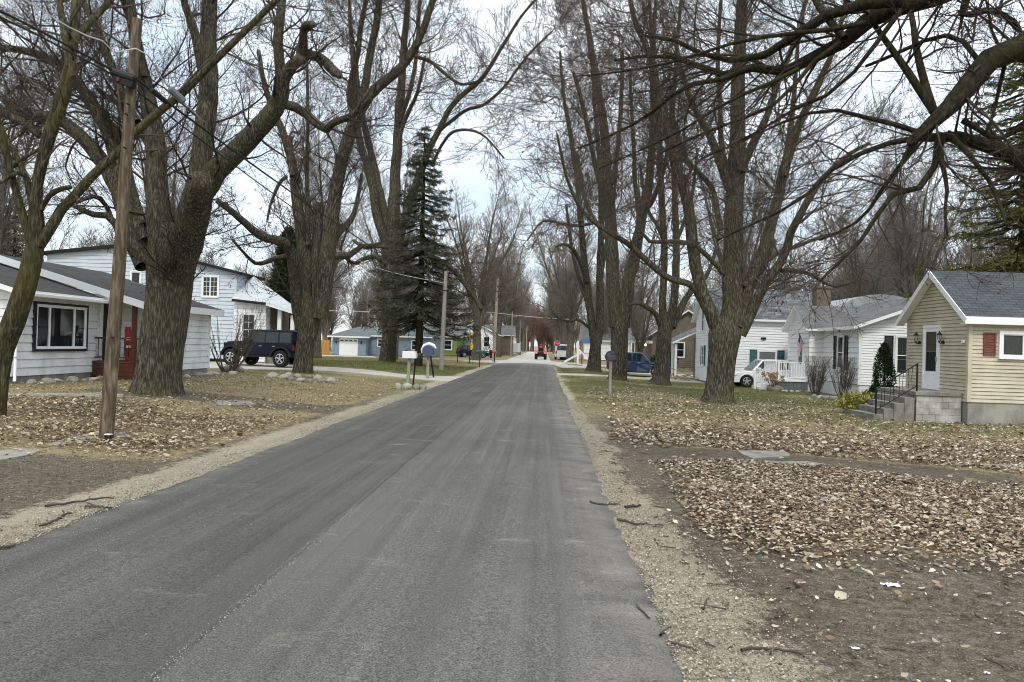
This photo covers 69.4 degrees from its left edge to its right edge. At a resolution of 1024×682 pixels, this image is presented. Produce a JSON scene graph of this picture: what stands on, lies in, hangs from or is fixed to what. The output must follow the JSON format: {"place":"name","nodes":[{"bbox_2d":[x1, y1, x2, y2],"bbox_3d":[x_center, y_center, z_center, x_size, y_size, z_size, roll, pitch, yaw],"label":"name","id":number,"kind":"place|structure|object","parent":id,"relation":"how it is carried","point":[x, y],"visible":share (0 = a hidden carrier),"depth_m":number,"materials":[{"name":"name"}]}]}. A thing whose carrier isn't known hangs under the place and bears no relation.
{"place":"outdoors","nodes":[
{"label":"outdoors","id":0,"kind":"place"},
{"bbox_2d":[0,450,182,516],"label":"gravel","id":1,"kind":"structure","parent":0,"point":[60,475],"depth_m":9.05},
{"bbox_2d":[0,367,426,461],"bbox_3d":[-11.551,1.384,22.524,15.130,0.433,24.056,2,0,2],"label":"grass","id":2,"kind":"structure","parent":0,"point":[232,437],"depth_m":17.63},
{"bbox_2d":[209,361,462,381],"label":"concrete driveway","id":3,"kind":"structure","parent":0,"point":[245,366],"depth_m":37.15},
{"bbox_2d":[221,329,297,366],"bbox_3d":[-12.697,0.354,38.266,4.520,1.884,2.000,2,0,17],"label":"off road car","id":4,"kind":"object","parent":3,"relation":"on","point":[278,346],"visible":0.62,"depth_m":37.35,"materials":[{"name":"blue paint"}]},
{"bbox_2d":[0,363,686,681],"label":"road","id":5,"kind":"structure","parent":0,"point":[80,609],"depth_m":5.61,"materials":[{"name":"asphalt"}]},
{"bbox_2d":[9,413,624,681],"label":"road crumbs","id":6,"kind":"object","parent":5,"relation":"on","point":[293,563],"visible":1,"depth_m":5.39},
{"bbox_2d":[210,355,497,381],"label":"grass","id":7,"kind":"structure","parent":0,"point":[357,360],"depth_m":51.35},
{"bbox_2d":[0,340,1023,681],"bbox_3d":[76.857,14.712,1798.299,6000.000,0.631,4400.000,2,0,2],"label":"ground","id":8,"kind":"structure","parent":0,"point":[84,484],"depth_m":7.39,"materials":[{"name":"soil"}]},
{"bbox_2d":[2,217,24,257],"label":"spruce tree","id":9,"kind":"object","parent":8,"relation":"on","point":[16,247],"visible":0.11,"depth_m":51.97,"materials":[{"name":"green plant"}]},
{"bbox_2d":[0,448,39,460],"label":"walkway slab","id":10,"kind":"structure","parent":8,"relation":"on","point":[12,453],"depth_m":10.28,"materials":[{"name":"concrete"}]},
{"bbox_2d":[0,4,93,254],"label":"bare tree","id":11,"kind":"object","parent":8,"relation":"on","point":[5,220],"visible":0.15,"depth_m":41.60,"materials":[{"name":"brown plant"}]},
{"bbox_2d":[9,212,101,261],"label":"bare tree","id":12,"kind":"object","parent":8,"relation":"on","point":[65,234],"visible":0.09,"depth_m":48.51,"materials":[{"name":"brown plant"}]},
{"bbox_2d":[8,393,123,397],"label":"walkway slab","id":13,"kind":"structure","parent":8,"relation":"on","point":[64,394],"depth_m":17.36,"materials":[{"name":"concrete"}]},
{"bbox_2d":[45,432,128,445],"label":"walkway slab","id":14,"kind":"structure","parent":8,"relation":"on","point":[77,438],"depth_m":11.79,"materials":[{"name":"concrete"}]},
{"bbox_2d":[0,254,224,382],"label":"white house","id":15,"kind":"structure","parent":8,"relation":"on","point":[65,325],"depth_m":23.37,"materials":[{"name":"wood"}]},
{"bbox_2d":[32,301,88,351],"bbox_3d":[-13.600,-0.411,22.335,0.095,1.440,2.460,2,0,2],"label":"window","id":16,"kind":"structure","parent":15,"relation":"in","point":[56,326],"depth_m":22.23,"materials":[{"name":"white paint"}]},
{"bbox_2d":[102,304,108,359],"bbox_3d":[-13.518,-0.279,24.853,0.050,1.890,0.900,2,0,2],"label":"porch door","id":17,"kind":"structure","parent":15,"relation":"in","point":[105,314],"depth_m":24.53,"materials":[{"name":"black paint"}]},
{"bbox_2d":[92,305,138,379],"bbox_3d":[-12.807,0.014,25.052,1.390,2.570,2.362,2,0,2],"label":"porch","id":18,"kind":"object","parent":15,"relation":"attached to","point":[125,373],"visible":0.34,"depth_m":23.92,"materials":[{"name":"red wood"}]},
{"bbox_2d":[125,327,130,360],"bbox_3d":[-12.590,0.101,24.254,0.200,1.133,0.364,2,0,-36],"label":"snow sled","id":19,"kind":"object","parent":18,"relation":"on","point":[127,333],"visible":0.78,"depth_m":24.26,"materials":[{"name":"red plastic"}]},
{"bbox_2d":[98,17,141,440],"bbox_3d":[-6.430,-1.806,12.089,0.486,6.982,0.304,2,0,2],"label":"utility pole","id":20,"kind":"object","parent":8,"relation":"on","point":[110,376],"visible":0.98,"depth_m":12.06,"materials":[{"name":"brown wood"}]},
{"bbox_2d":[25,0,203,121],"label":"overhead cable","id":21,"kind":"object","parent":20,"relation":"attached to","point":[106,45],"visible":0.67,"depth_m":11.74,"materials":[{"name":"grey plastic"}]},
{"bbox_2d":[111,68,137,88],"bbox_3d":[-6.305,-4.271,12.021,0.422,0.316,0.153,2,0,2],"label":"splice case","id":22,"kind":"object","parent":20,"relation":"attached to","point":[124,78],"visible":1,"depth_m":11.97,"materials":[{"name":"black"}]},
{"bbox_2d":[0,16,110,73],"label":"overhead cable","id":23,"kind":"object","parent":22,"relation":"attached to","point":[11,22],"visible":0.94,"depth_m":10.12,"materials":[{"name":"black plastic"}]},
{"bbox_2d":[0,10,111,69],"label":"overhead cable","id":24,"kind":"object","parent":22,"relation":"attached to","point":[44,33],"visible":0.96,"depth_m":10.12,"materials":[{"name":"black plastic"}]},
{"bbox_2d":[137,91,443,293],"bbox_3d":[-5.341,-3.513,30.198,0.024,1.049,36.170,2,0,3],"label":"overhead cable","id":25,"kind":"object","parent":20,"relation":"attached to","point":[255,180],"visible":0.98,"depth_m":16.52,"materials":[{"name":"black plastic"}]},
{"bbox_2d":[138,79,444,286],"bbox_3d":[-5.310,-3.870,30.199,0.038,0.687,36.170,2,0,3],"label":"overhead cable","id":26,"kind":"object","parent":20,"relation":"attached to","point":[192,120],"visible":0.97,"depth_m":17.33,"materials":[{"name":"black plastic"}]},
{"bbox_2d":[44,244,294,364],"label":"blue house","id":27,"kind":"structure","parent":8,"relation":"on","point":[213,289],"depth_m":42.27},
{"bbox_2d":[201,275,219,297],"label":"window","id":28,"kind":"structure","parent":27,"relation":"in","point":[210,285],"depth_m":42.25,"materials":[{"name":"white paint"}]},
{"bbox_2d":[241,313,255,340],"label":"window","id":29,"kind":"structure","parent":27,"relation":"in","point":[247,316],"depth_m":41.89,"materials":[{"name":"white paint"}]},
{"bbox_2d":[103,56,269,262],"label":"bare tree","id":30,"kind":"object","parent":8,"relation":"on","point":[174,200],"visible":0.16,"depth_m":52.94,"materials":[{"name":"brown plant"}]},
{"bbox_2d":[0,0,399,415],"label":"young tree","id":31,"kind":"object","parent":8,"relation":"on","point":[38,233],"visible":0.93,"depth_m":13.38,"materials":[{"name":"brown plant"}]},
{"bbox_2d":[0,371,411,462],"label":"leaf litter","id":32,"kind":"object","parent":8,"relation":"on","point":[94,430],"visible":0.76,"depth_m":14.54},
{"bbox_2d":[0,388,429,550],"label":"gravel","id":33,"kind":"structure","parent":8,"relation":"on","point":[65,520],"depth_m":8.81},
{"bbox_2d":[0,0,438,396],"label":"maple tree","id":34,"kind":"object","parent":8,"relation":"on","point":[164,249],"visible":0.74,"depth_m":19.08,"materials":[{"name":"brown plant"}]},
{"bbox_2d":[212,400,255,405],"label":"walkway slab","id":35,"kind":"structure","parent":8,"relation":"on","point":[233,402],"depth_m":18.93,"materials":[{"name":"concrete"}]},
{"bbox_2d":[200,297,272,372],"bbox_3d":[-11.744,-0.254,30.834,2.907,3.344,3.466,2,0,-35],"label":"leafless shrub","id":36,"kind":"object","parent":8,"relation":"on","point":[235,365],"visible":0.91,"depth_m":30.60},
{"bbox_2d":[2,193,491,349],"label":"woods","id":37,"kind":"object","parent":8,"relation":"on","point":[328,324],"visible":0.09,"depth_m":124.77,"materials":[{"name":"brown plant"}]},
{"bbox_2d":[268,226,297,329],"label":"columnar conifer","id":38,"kind":"object","parent":8,"relation":"on","point":[278,263],"visible":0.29,"depth_m":54.49,"materials":[{"name":"green plant"}]},
{"bbox_2d":[274,70,392,358],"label":"bare tree","id":39,"kind":"object","parent":8,"relation":"on","point":[317,350],"visible":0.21,"depth_m":63.45,"materials":[{"name":"grey plant"}]},
{"bbox_2d":[196,0,512,373],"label":"maple tree","id":40,"kind":"object","parent":8,"relation":"on","point":[311,275],"visible":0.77,"depth_m":32.44,"materials":[{"name":"brown plant"}]},
{"bbox_2d":[327,323,440,357],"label":"blue ranch house","id":41,"kind":"structure","parent":8,"relation":"on","point":[356,341],"depth_m":88.75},
{"bbox_2d":[339,338,357,355],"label":"garage door","id":42,"kind":"structure","parent":41,"relation":"in","point":[347,346],"depth_m":87.46,"materials":[{"name":"white paint"}]},
{"bbox_2d":[340,136,434,358],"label":"bare tree","id":43,"kind":"object","parent":8,"relation":"on","point":[380,254],"visible":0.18,"depth_m":74.20,"materials":[{"name":"brown plant"}]},
{"bbox_2d":[402,350,416,382],"bbox_3d":[-3.903,1.161,28.159,0.530,1.734,0.340,2,0,2],"label":"mailbox","id":44,"kind":"object","parent":8,"relation":"on","point":[409,355],"visible":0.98,"depth_m":28.05,"materials":[{"name":"white paint"}]},
{"bbox_2d":[357,120,483,365],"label":"spruce tree","id":45,"kind":"object","parent":8,"relation":"on","point":[424,311],"visible":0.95,"depth_m":51.47,"materials":[{"name":"green plant"}]},
{"bbox_2d":[421,342,435,377],"bbox_3d":[-4.090,1.050,36.092,0.776,2.017,0.438,2,0,2],"label":"mailbox","id":46,"kind":"object","parent":8,"relation":"on","point":[427,349],"visible":0.97,"depth_m":36.01,"materials":[{"name":"blue paint"}]},
{"bbox_2d":[424,222,459,325],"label":"bare tree","id":47,"kind":"object","parent":8,"relation":"on","point":[440,270],"visible":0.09,"depth_m":102.62,"materials":[{"name":"brown plant"}]},
{"bbox_2d":[439,271,447,369],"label":"utility pole","id":48,"kind":"object","parent":8,"relation":"on","point":[442,344],"visible":0.83,"depth_m":48.34,"materials":[{"name":"grey wood"}]},
{"bbox_2d":[425,325,466,356],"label":"green house","id":49,"kind":"structure","parent":8,"relation":"on","point":[451,345],"depth_m":100.44,"materials":[{"name":"paint"}]},
{"bbox_2d":[295,0,603,361],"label":"maple tree","id":50,"kind":"object","parent":8,"relation":"on","point":[380,210],"visible":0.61,"depth_m":55.16,"materials":[{"name":"brown plant"}]},
{"bbox_2d":[456,345,488,357],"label":"parked car","id":51,"kind":"object","parent":8,"relation":"on","point":[464,350],"visible":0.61,"depth_m":98.22,"materials":[{"name":"blue paint"}]},
{"bbox_2d":[463,324,502,356],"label":"white porch house","id":52,"kind":"structure","parent":8,"relation":"on","point":[484,337],"depth_m":106.25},
{"bbox_2d":[431,169,539,360],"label":"bare tree","id":53,"kind":"object","parent":8,"relation":"on","point":[484,301],"visible":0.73,"depth_m":80.90,"materials":[{"name":"brown plant"}]},
{"bbox_2d":[486,279,498,360],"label":"utility pole","id":54,"kind":"object","parent":8,"relation":"on","point":[495,323],"visible":0.74,"depth_m":79.53,"materials":[{"name":"brown wood"}]},
{"bbox_2d":[468,210,520,356],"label":"bare tree","id":55,"kind":"object","parent":8,"relation":"on","point":[498,339],"visible":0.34,"depth_m":105.72,"materials":[{"name":"brown plant"}]},
{"bbox_2d":[470,229,528,355],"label":"bare tree","id":56,"kind":"object","parent":8,"relation":"on","point":[508,299],"visible":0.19,"depth_m":117.58,"materials":[{"name":"brown plant"}]},
{"bbox_2d":[485,325,515,355],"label":"tan brick house","id":57,"kind":"structure","parent":8,"relation":"on","point":[506,337],"depth_m":126.19,"materials":[{"name":"brown"}]},
{"bbox_2d":[492,264,536,328],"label":"bare tree","id":58,"kind":"object","parent":8,"relation":"on","point":[506,321],"visible":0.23,"depth_m":147.31,"materials":[{"name":"brown plant"}]},
{"bbox_2d":[504,236,533,324],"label":"bare tree","id":59,"kind":"object","parent":8,"relation":"on","point":[518,309],"visible":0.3,"depth_m":131.15,"materials":[{"name":"brown plant"}]},
{"bbox_2d":[512,268,532,352],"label":"bare tree","id":60,"kind":"object","parent":8,"relation":"on","point":[517,333],"visible":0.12,"depth_m":167.59,"materials":[{"name":"brown plant"}]},
{"bbox_2d":[521,289,536,351],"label":"bare tree","id":61,"kind":"object","parent":8,"relation":"on","point":[526,323],"visible":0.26,"depth_m":221.87,"materials":[{"name":"brown plant"}]},
{"bbox_2d":[447,298,640,351],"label":"reddish far woods","id":62,"kind":"object","parent":8,"relation":"on","point":[534,332],"visible":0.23,"depth_m":243.19,"materials":[{"name":"brown plant"}]},
{"bbox_2d":[537,260,578,343],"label":"bare tree","id":63,"kind":"object","parent":8,"relation":"on","point":[559,331],"visible":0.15,"depth_m":135.50,"materials":[{"name":"brown plant"}]},
{"bbox_2d":[525,210,597,361],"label":"bare tree","id":64,"kind":"object","parent":8,"relation":"on","point":[577,302],"visible":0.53,"depth_m":89.39,"materials":[{"name":"brown plant"}]},
{"bbox_2d":[523,207,604,359],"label":"bare tree","id":65,"kind":"object","parent":8,"relation":"on","point":[564,338],"visible":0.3,"depth_m":103.50,"materials":[{"name":"brown plant"}]},
{"bbox_2d":[564,338,589,363],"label":"climbing frame","id":66,"kind":"object","parent":8,"relation":"on","point":[585,340],"visible":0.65,"depth_m":78.71,"materials":[{"name":"white plastic"}]},
{"bbox_2d":[523,0,656,371],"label":"maple tree","id":67,"kind":"object","parent":8,"relation":"on","point":[596,328],"visible":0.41,"depth_m":55.50,"materials":[{"name":"brown plant"}]},
{"bbox_2d":[579,326,632,360],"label":"white cottage","id":68,"kind":"structure","parent":8,"relation":"on","point":[605,344],"depth_m":102.64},
{"bbox_2d":[605,350,616,393],"bbox_3d":[3.859,1.296,29.053,0.490,1.929,0.256,2,0,2],"label":"mailbox","id":69,"kind":"object","parent":8,"relation":"on","point":[610,356],"visible":0.98,"depth_m":29.00,"materials":[{"name":"grey metal"}]},
{"bbox_2d":[522,0,715,380],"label":"maple tree","id":70,"kind":"object","parent":8,"relation":"on","point":[619,313],"visible":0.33,"depth_m":42.65,"materials":[{"name":"brown plant"}]},
{"bbox_2d":[604,223,669,351],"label":"bare tree","id":71,"kind":"object","parent":8,"relation":"on","point":[639,298],"visible":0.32,"depth_m":90.39,"materials":[{"name":"brown plant"}]},
{"bbox_2d":[619,272,659,352],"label":"bare tree","id":72,"kind":"object","parent":8,"relation":"on","point":[643,335],"visible":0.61,"depth_m":70.17,"materials":[{"name":"grey plant"}]},
{"bbox_2d":[628,310,696,370],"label":"brown house","id":73,"kind":"structure","parent":8,"relation":"on","point":[685,351],"depth_m":73.32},
{"bbox_2d":[591,0,755,385],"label":"maple tree","id":74,"kind":"object","parent":8,"relation":"on","point":[667,322],"visible":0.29,"depth_m":40.53,"materials":[{"name":"brown plant"}]},
{"bbox_2d":[477,0,939,403],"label":"maple tree","id":75,"kind":"object","parent":8,"relation":"on","point":[729,326],"visible":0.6,"depth_m":27.14,"materials":[{"name":"brown plant"}]},
{"bbox_2d":[566,399,901,681],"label":"gravel","id":76,"kind":"structure","parent":8,"relation":"on","point":[584,439],"depth_m":5.58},
{"bbox_2d":[447,0,1023,341],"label":"maple tree","id":77,"kind":"object","parent":8,"relation":"on","point":[981,69],"visible":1,"depth_m":9.00,"materials":[{"name":"brown plant"}]},
{"bbox_2d":[671,288,811,385],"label":"white house","id":78,"kind":"structure","parent":8,"relation":"on","point":[766,337],"depth_m":45.76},
{"bbox_2d":[757,350,776,358],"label":"window","id":79,"kind":"structure","parent":78,"relation":"in","point":[761,354],"depth_m":45.32,"materials":[{"name":"white paint"}]},
{"bbox_2d":[679,123,812,288],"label":"bare tree","id":80,"kind":"object","parent":8,"relation":"on","point":[752,253],"visible":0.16,"depth_m":60.78,"materials":[{"name":"grey plant"}]},
{"bbox_2d":[734,359,790,386],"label":"crossover car","id":81,"kind":"object","parent":8,"relation":"on","point":[744,377],"visible":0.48,"depth_m":42.38,"materials":[{"name":"white paint"}]},
{"bbox_2d":[738,450,790,460],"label":"stepping slab","id":82,"kind":"structure","parent":8,"relation":"on","point":[755,454],"depth_m":12.84,"materials":[{"name":"concrete"}]},
{"bbox_2d":[740,646,804,657],"bbox_3d":[1.531,1.825,4.367,0.364,0.027,0.084,2,0,8],"label":"fallen stick","id":83,"kind":"object","parent":8,"relation":"on","point":[764,648],"visible":0.98,"depth_m":4.37,"materials":[{"name":"wood"}]},
{"bbox_2d":[751,360,808,391],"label":"deck","id":84,"kind":"structure","parent":8,"relation":"on","point":[790,383],"depth_m":39.70,"materials":[{"name":"white paint"}]},
{"bbox_2d":[572,390,1023,605],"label":"leaf litter","id":85,"kind":"object","parent":8,"relation":"on","point":[841,594],"visible":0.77,"depth_m":8.04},
{"bbox_2d":[579,177,1018,336],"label":"woods","id":86,"kind":"object","parent":8,"relation":"on","point":[836,277],"visible":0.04,"depth_m":75.75,"materials":[{"name":"brown plant"}]},
{"bbox_2d":[584,384,1023,473],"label":"leaf litter","id":87,"kind":"object","parent":8,"relation":"on","point":[732,444],"visible":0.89,"depth_m":16.73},
{"bbox_2d":[649,456,1023,583],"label":"leaf litter","id":88,"kind":"object","parent":8,"relation":"on","point":[820,475],"visible":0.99,"depth_m":8.60,"materials":[{"name":"plant"}]},
{"bbox_2d":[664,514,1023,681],"bbox_3d":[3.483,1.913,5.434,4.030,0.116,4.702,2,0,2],"label":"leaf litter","id":89,"kind":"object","parent":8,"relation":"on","point":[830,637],"visible":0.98,"depth_m":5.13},
{"bbox_2d":[782,286,910,396],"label":"white house","id":90,"kind":"structure","parent":8,"relation":"on","point":[880,326],"depth_m":37.96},
{"bbox_2d":[836,335,843,369],"bbox_3d":[16.453,0.573,37.053,0.082,1.730,0.810,2,0,2],"label":"window","id":91,"kind":"structure","parent":90,"relation":"in","point":[840,338],"depth_m":37.08,"materials":[{"name":"glass"}]},
{"bbox_2d":[894,335,906,375],"bbox_3d":[18.568,0.688,34.791,1.080,1.880,0.082,2,0,2],"label":"window","id":92,"kind":"structure","parent":90,"relation":"in","point":[900,340],"depth_m":34.81,"materials":[{"name":"glass"}]},
{"bbox_2d":[834,388,874,411],"bbox_3d":[12.031,2.128,25.784,1.466,1.045,1.331,2,0,-36],"label":"variegated shrub","id":93,"kind":"object","parent":8,"relation":"on","point":[849,400],"visible":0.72,"depth_m":25.63,"materials":[{"name":"yellow plant"}]},
{"bbox_2d":[816,196,921,300],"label":"bare tree","id":94,"kind":"object","parent":8,"relation":"on","point":[873,291],"visible":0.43,"depth_m":59.01,"materials":[{"name":"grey plant"}]},
{"bbox_2d":[861,341,898,395],"bbox_3d":[14.048,1.345,28.010,1.498,2.750,1.384,2,0,2],"label":"topiary shrub","id":95,"kind":"object","parent":8,"relation":"on","point":[884,355],"visible":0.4,"depth_m":27.91,"materials":[{"name":"green plant"}]},
{"bbox_2d":[844,363,961,422],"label":"porch steps","id":96,"kind":"structure","parent":8,"relation":"on","point":[916,404],"depth_m":23.43,"materials":[{"name":"concrete"}]},
{"bbox_2d":[857,87,1000,297],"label":"bare tree","id":97,"kind":"object","parent":8,"relation":"on","point":[911,288],"visible":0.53,"depth_m":48.16,"materials":[{"name":"grey plant"}]},
{"bbox_2d":[895,271,1023,424],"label":"tan house","id":98,"kind":"structure","parent":8,"relation":"on","point":[965,342],"depth_m":23.47,"materials":[{"name":"plastic"}]},
{"bbox_2d":[921,325,940,389],"bbox_3d":[14.291,0.549,25.219,0.090,2.190,1.060,2,0,2],"label":"door","id":99,"kind":"structure","parent":98,"relation":"in","point":[931,349],"depth_m":25.20,"materials":[{"name":"white paint"}]},
{"bbox_2d":[997,331,1023,359],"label":"window","id":100,"kind":"structure","parent":98,"relation":"in","point":[1010,343],"depth_m":22.95,"materials":[{"name":"white paint"}]},
{"bbox_2d":[898,35,1023,301],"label":"evergreen tree","id":101,"kind":"object","parent":8,"relation":"on","point":[1017,255],"visible":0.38,"depth_m":33.59,"materials":[{"name":"green plant"}]},
{"bbox_2d":[916,197,1018,270],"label":"bare tree","id":102,"kind":"object","parent":8,"relation":"on","point":[976,253],"visible":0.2,"depth_m":54.99,"materials":[{"name":"grey plant"}]},
{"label":"mulch bed","id":103,"kind":"structure","parent":8,"relation":"on","visible":0},
{"bbox_2d":[802,356,830,394],"bbox_3d":[14.736,1.742,35.727,1.429,2.039,1.564,2,0,2],"label":"leafless shrub","id":104,"kind":"object","parent":103,"relation":"on","point":[813,379],"visible":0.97,"depth_m":35.61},
{"bbox_2d":[824,356,861,396],"bbox_3d":[15.192,1.735,33.881,1.634,2.039,1.462,2,0,-27],"label":"leafless shrub","id":105,"kind":"object","parent":103,"relation":"on","point":[845,378],"visible":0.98,"depth_m":33.77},
{"bbox_2d":[0,0,1023,348],"label":"sky","id":106,"kind":"structure","parent":0,"point":[469,175],"materials":[{"name":"white"}]},
{"bbox_2d":[463,352,692,376],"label":"cross street","id":107,"kind":"structure","parent":0,"point":[528,357],"depth_m":80.45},
{"bbox_2d":[556,373,705,382],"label":"driveway","id":108,"kind":"structure","parent":0,"point":[691,379],"depth_m":47.76,"materials":[{"name":"concrete"}]},
{"bbox_2d":[606,352,653,374],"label":"crossover car","id":109,"kind":"object","parent":108,"relation":"on","point":[638,362],"visible":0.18,"depth_m":52.22,"materials":[{"name":"blue paint"}]},
{"bbox_2d":[560,367,811,395],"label":"grass","id":110,"kind":"structure","parent":0,"point":[567,370],"depth_m":39.95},
{"bbox_2d":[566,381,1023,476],"bbox_3d":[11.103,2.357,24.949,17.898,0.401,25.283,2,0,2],"label":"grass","id":111,"kind":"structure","parent":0,"point":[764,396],"depth_m":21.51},
{"bbox_2d":[666,522,1023,681],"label":"dirt","id":112,"kind":"structure","parent":0,"point":[969,641],"depth_m":5.28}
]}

